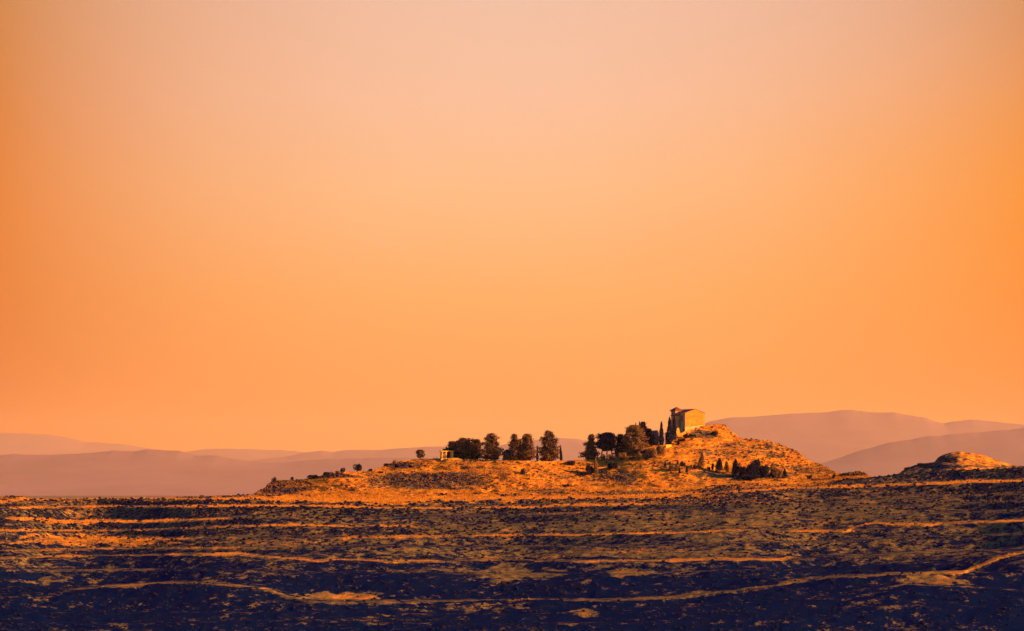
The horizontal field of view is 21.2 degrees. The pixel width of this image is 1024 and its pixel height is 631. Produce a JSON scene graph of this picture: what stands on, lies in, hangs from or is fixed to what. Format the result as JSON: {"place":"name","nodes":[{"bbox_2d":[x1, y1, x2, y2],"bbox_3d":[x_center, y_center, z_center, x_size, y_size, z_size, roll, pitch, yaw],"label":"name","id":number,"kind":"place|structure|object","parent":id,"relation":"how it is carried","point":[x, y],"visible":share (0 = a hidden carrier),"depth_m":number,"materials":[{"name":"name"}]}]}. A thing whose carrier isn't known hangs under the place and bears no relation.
{"place":"outdoors","nodes":[
{"label":"outdoors","id":0,"kind":"place"},
{"bbox_2d":[0,433,304,460],"bbox_3d":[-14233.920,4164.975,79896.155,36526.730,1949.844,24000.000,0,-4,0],"label":"mountains","id":1,"kind":"structure","parent":0,"point":[29,444],"depth_m":78646.08,"materials":[{"name":"stone"}]},
{"bbox_2d":[0,449,423,495],"bbox_3d":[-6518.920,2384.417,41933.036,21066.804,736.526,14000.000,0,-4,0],"label":"mountains","id":2,"kind":"structure","parent":0,"point":[148,472],"depth_m":39043.46,"materials":[{"name":"stone"}]},
{"bbox_2d":[0,467,1023,630],"bbox_3d":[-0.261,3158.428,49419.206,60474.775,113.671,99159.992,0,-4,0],"label":"ground","id":3,"kind":"structure","parent":0,"point":[808,616],"depth_m":643.44,"materials":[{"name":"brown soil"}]},
{"bbox_2d":[0,467,1023,630],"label":"scrub","id":4,"kind":"object","parent":3,"relation":"on","point":[784,502],"visible":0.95,"depth_m":787.03,"materials":[{"name":"green plant"}]},
{"bbox_2d":[0,0,1023,451],"label":"sky","id":5,"kind":"structure","parent":0,"point":[290,225],"materials":[{"name":"orange"}]},
{"bbox_2d":[257,424,870,495],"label":"hill","id":6,"kind":"structure","parent":0,"point":[712,474],"depth_m":1113.62,"materials":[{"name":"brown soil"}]},
{"bbox_2d":[307,475,317,478],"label":"shrub","id":7,"kind":"object","parent":6,"relation":"on","point":[312,476],"visible":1,"depth_m":1113.91,"materials":[{"name":"green plant"}]},
{"bbox_2d":[353,463,361,470],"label":"shrub","id":8,"kind":"object","parent":6,"relation":"on","point":[358,466],"visible":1,"depth_m":1120.59,"materials":[{"name":"green plant"}]},
{"bbox_2d":[416,449,424,458],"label":"pine tree","id":9,"kind":"object","parent":6,"relation":"on","point":[420,453],"visible":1,"depth_m":1137.11,"materials":[{"name":"green plant"}]},
{"bbox_2d":[439,450,453,459],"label":"columned pavilion","id":10,"kind":"structure","parent":6,"relation":"on","point":[442,454],"depth_m":1134.05,"materials":[{"name":"beige stone"}]},
{"bbox_2d":[443,441,460,458],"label":"pine tree","id":11,"kind":"object","parent":6,"relation":"on","point":[450,447],"visible":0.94,"depth_m":1142.62,"materials":[{"name":"green plant"}]},
{"bbox_2d":[451,437,478,458],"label":"pine tree","id":12,"kind":"object","parent":6,"relation":"on","point":[463,447],"visible":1,"depth_m":1137.63,"materials":[{"name":"green plant"}]},
{"bbox_2d":[469,439,482,459],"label":"pine tree","id":13,"kind":"object","parent":6,"relation":"on","point":[476,443],"visible":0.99,"depth_m":1138.05,"materials":[{"name":"green plant"}]},
{"bbox_2d":[477,433,504,459],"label":"pine tree","id":14,"kind":"object","parent":6,"relation":"on","point":[492,450],"visible":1,"depth_m":1130.75,"materials":[{"name":"green plant"}]},
{"bbox_2d":[502,449,513,460],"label":"pine tree","id":15,"kind":"object","parent":6,"relation":"on","point":[507,454],"visible":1,"depth_m":1126.19,"materials":[{"name":"green plant"}]},
{"bbox_2d":[508,434,521,460],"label":"pine tree","id":16,"kind":"object","parent":6,"relation":"on","point":[513,445],"visible":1,"depth_m":1129.14,"materials":[{"name":"green plant"}]},
{"bbox_2d":[519,433,537,460],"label":"pine tree","id":17,"kind":"object","parent":6,"relation":"on","point":[529,451],"visible":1,"depth_m":1128.94,"materials":[{"name":"green plant"}]},
{"bbox_2d":[536,430,561,460],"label":"pine tree","id":18,"kind":"object","parent":6,"relation":"on","point":[548,451],"visible":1,"depth_m":1133.36,"materials":[{"name":"green plant"}]},
{"bbox_2d":[253,426,868,494],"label":"scrub","id":19,"kind":"object","parent":6,"relation":"on","point":[398,484],"visible":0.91,"depth_m":1110.93,"materials":[{"name":"green plant"}]},
{"bbox_2d":[559,445,562,460],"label":"cypress tree","id":20,"kind":"object","parent":6,"relation":"on","point":[560,456],"visible":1,"depth_m":1135.31,"materials":[{"name":"green plant"}]},
{"bbox_2d":[564,460,574,465],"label":"shrub","id":21,"kind":"object","parent":6,"relation":"on","point":[570,462],"visible":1,"depth_m":1129.31,"materials":[{"name":"green plant"}]},
{"bbox_2d":[580,471,589,475],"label":"shrub","id":22,"kind":"object","parent":6,"relation":"on","point":[583,473],"visible":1,"depth_m":1116.68,"materials":[{"name":"green plant"}]},
{"bbox_2d":[578,434,600,459],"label":"pine tree","id":23,"kind":"object","parent":6,"relation":"on","point":[590,452],"visible":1,"depth_m":1139.79,"materials":[{"name":"green plant"}]},
{"bbox_2d":[585,463,593,473],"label":"shrub","id":24,"kind":"object","parent":6,"relation":"on","point":[589,469],"visible":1,"depth_m":1118.69,"materials":[{"name":"green plant"}]},
{"bbox_2d":[594,458,598,473],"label":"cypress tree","id":25,"kind":"object","parent":6,"relation":"on","point":[596,470],"visible":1,"depth_m":1118.47,"materials":[{"name":"green plant"}]},
{"bbox_2d":[600,454,605,459],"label":"shrub","id":26,"kind":"object","parent":6,"relation":"on","point":[602,456],"visible":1,"depth_m":1133.23,"materials":[{"name":"green plant"}]},
{"bbox_2d":[595,432,617,458],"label":"pine tree","id":27,"kind":"object","parent":6,"relation":"on","point":[606,442],"visible":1,"depth_m":1139.04,"materials":[{"name":"green plant"}]},
{"bbox_2d":[608,454,615,459],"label":"shrub","id":28,"kind":"object","parent":6,"relation":"on","point":[611,457],"visible":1,"depth_m":1131.67,"materials":[{"name":"green plant"}]},
{"bbox_2d":[607,462,617,469],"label":"shrub","id":29,"kind":"object","parent":6,"relation":"on","point":[614,465],"visible":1,"depth_m":1121.18,"materials":[{"name":"green plant"}]},
{"bbox_2d":[613,434,624,456],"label":"pine tree","id":30,"kind":"object","parent":6,"relation":"on","point":[619,446],"visible":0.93,"depth_m":1139.86,"materials":[{"name":"green plant"}]},
{"bbox_2d":[616,452,626,459],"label":"shrub","id":31,"kind":"object","parent":6,"relation":"on","point":[620,456],"visible":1,"depth_m":1129.52,"materials":[{"name":"green plant"}]},
{"bbox_2d":[621,424,649,453],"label":"pine tree","id":32,"kind":"object","parent":6,"relation":"on","point":[634,439],"visible":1,"depth_m":1133.69,"materials":[{"name":"green plant"}]},
{"bbox_2d":[640,421,646,446],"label":"pine tree","id":33,"kind":"object","parent":6,"relation":"on","point":[642,424],"visible":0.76,"depth_m":1144.63,"materials":[{"name":"green plant"}]},
{"bbox_2d":[644,428,655,446],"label":"pine tree","id":34,"kind":"object","parent":6,"relation":"on","point":[649,433],"visible":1,"depth_m":1142.83,"materials":[{"name":"green plant"}]},
{"bbox_2d":[645,447,656,457],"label":"shrub","id":35,"kind":"object","parent":6,"relation":"on","point":[653,453],"visible":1,"depth_m":1125.18,"materials":[{"name":"green plant"}]},
{"bbox_2d":[653,430,659,444],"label":"pine tree","id":36,"kind":"object","parent":6,"relation":"on","point":[656,435],"visible":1,"depth_m":1143.84,"materials":[{"name":"green plant"}]},
{"bbox_2d":[656,445,665,453],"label":"shrub","id":37,"kind":"object","parent":6,"relation":"on","point":[660,449],"visible":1,"depth_m":1128.61,"materials":[{"name":"green plant"}]},
{"bbox_2d":[658,421,664,444],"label":"cypress tree","id":38,"kind":"object","parent":6,"relation":"on","point":[661,439],"visible":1,"depth_m":1140.22,"materials":[{"name":"green plant"}]},
{"bbox_2d":[666,417,673,444],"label":"cypress tree","id":39,"kind":"object","parent":6,"relation":"on","point":[669,436],"visible":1,"depth_m":1141.31,"materials":[{"name":"green plant"}]},
{"bbox_2d":[672,416,677,439],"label":"cypress tree","id":40,"kind":"object","parent":6,"relation":"on","point":[674,429],"visible":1,"depth_m":1146.62,"materials":[{"name":"green plant"}]},
{"bbox_2d":[669,463,680,470],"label":"shrub","id":41,"kind":"object","parent":6,"relation":"on","point":[672,467],"visible":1,"depth_m":1110.07,"materials":[{"name":"green plant"}]},
{"bbox_2d":[676,428,685,437],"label":"stone wall","id":42,"kind":"structure","parent":6,"relation":"on","point":[678,433],"depth_m":1151.68,"materials":[{"name":"stone"}]},
{"bbox_2d":[669,407,704,432],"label":"chapel","id":43,"kind":"structure","parent":6,"relation":"on","point":[687,419],"depth_m":1165.60,"materials":[{"name":"stone"}]},
{"bbox_2d":[697,452,704,467],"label":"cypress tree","id":44,"kind":"object","parent":6,"relation":"on","point":[701,461],"visible":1,"depth_m":1113.97,"materials":[{"name":"green plant"}]},
{"bbox_2d":[715,458,722,472],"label":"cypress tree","id":45,"kind":"object","parent":6,"relation":"on","point":[719,467],"visible":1,"depth_m":1111.42,"materials":[{"name":"green plant"}]},
{"bbox_2d":[710,439,732,440],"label":"stone wall","id":46,"kind":"structure","parent":6,"relation":"on","point":[721,439],"depth_m":1149.50,"materials":[{"name":"stone"}]},
{"bbox_2d":[724,462,728,471],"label":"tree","id":47,"kind":"object","parent":6,"relation":"on","point":[727,467],"visible":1,"depth_m":1111.19,"materials":[{"name":"plant"}]},
{"bbox_2d":[731,458,737,475],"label":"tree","id":48,"kind":"object","parent":6,"relation":"on","point":[734,468],"visible":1,"depth_m":1106.65,"materials":[{"name":"green plant"}]},
{"bbox_2d":[737,465,745,475],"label":"shrub","id":49,"kind":"object","parent":6,"relation":"on","point":[741,471],"visible":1,"depth_m":1103.75,"materials":[{"name":"green plant"}]},
{"bbox_2d":[740,474,760,479],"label":"shrub","id":50,"kind":"object","parent":6,"relation":"on","point":[747,476],"visible":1,"depth_m":1098.96,"materials":[{"name":"green plant"}]},
{"bbox_2d":[746,459,758,474],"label":"shrub","id":51,"kind":"object","parent":6,"relation":"on","point":[751,467],"visible":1,"depth_m":1102.53,"materials":[{"name":"green plant"}]},
{"bbox_2d":[754,458,760,474],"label":"shrub","id":52,"kind":"object","parent":6,"relation":"on","point":[758,463],"visible":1,"depth_m":1103.63,"materials":[{"name":"green plant"}]},
{"bbox_2d":[759,464,768,477],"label":"shrub","id":53,"kind":"object","parent":6,"relation":"on","point":[764,470],"visible":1,"depth_m":1102.89,"materials":[{"name":"green plant"}]},
{"bbox_2d":[770,463,782,477],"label":"shrub","id":54,"kind":"object","parent":6,"relation":"on","point":[777,472],"visible":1,"depth_m":1105.42,"materials":[{"name":"green plant"}]},
{"bbox_2d":[782,469,787,477],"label":"shrub","id":55,"kind":"object","parent":6,"relation":"on","point":[784,473],"visible":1,"depth_m":1104.19,"materials":[{"name":"green plant"}]},
{"bbox_2d":[841,472,853,475],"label":"shrub","id":56,"kind":"object","parent":6,"relation":"on","point":[845,473],"visible":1,"depth_m":1105.16,"materials":[{"name":"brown plant"}]},
{"bbox_2d":[247,410,1023,463],"bbox_3d":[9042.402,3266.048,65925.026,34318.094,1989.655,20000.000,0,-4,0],"label":"mountains","id":57,"kind":"structure","parent":0,"point":[820,437],"depth_m":64523.55,"materials":[{"name":"stone"}]},
{"bbox_2d":[821,428,1023,476],"bbox_3d":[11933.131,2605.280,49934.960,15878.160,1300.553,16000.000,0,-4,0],"label":"mountains","id":58,"kind":"structure","parent":0,"point":[898,457],"depth_m":48449.43,"materials":[{"name":"stone"}]},
{"bbox_2d":[896,451,1023,474],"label":"hill","id":59,"kind":"structure","parent":0,"point":[961,460],"depth_m":1307.28,"materials":[{"name":"brown soil"}]},
{"bbox_2d":[917,463,931,465],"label":"shrub","id":60,"kind":"object","parent":59,"relation":"on","point":[927,464],"visible":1,"depth_m":1314.87,"materials":[{"name":"green plant"}]}
]}

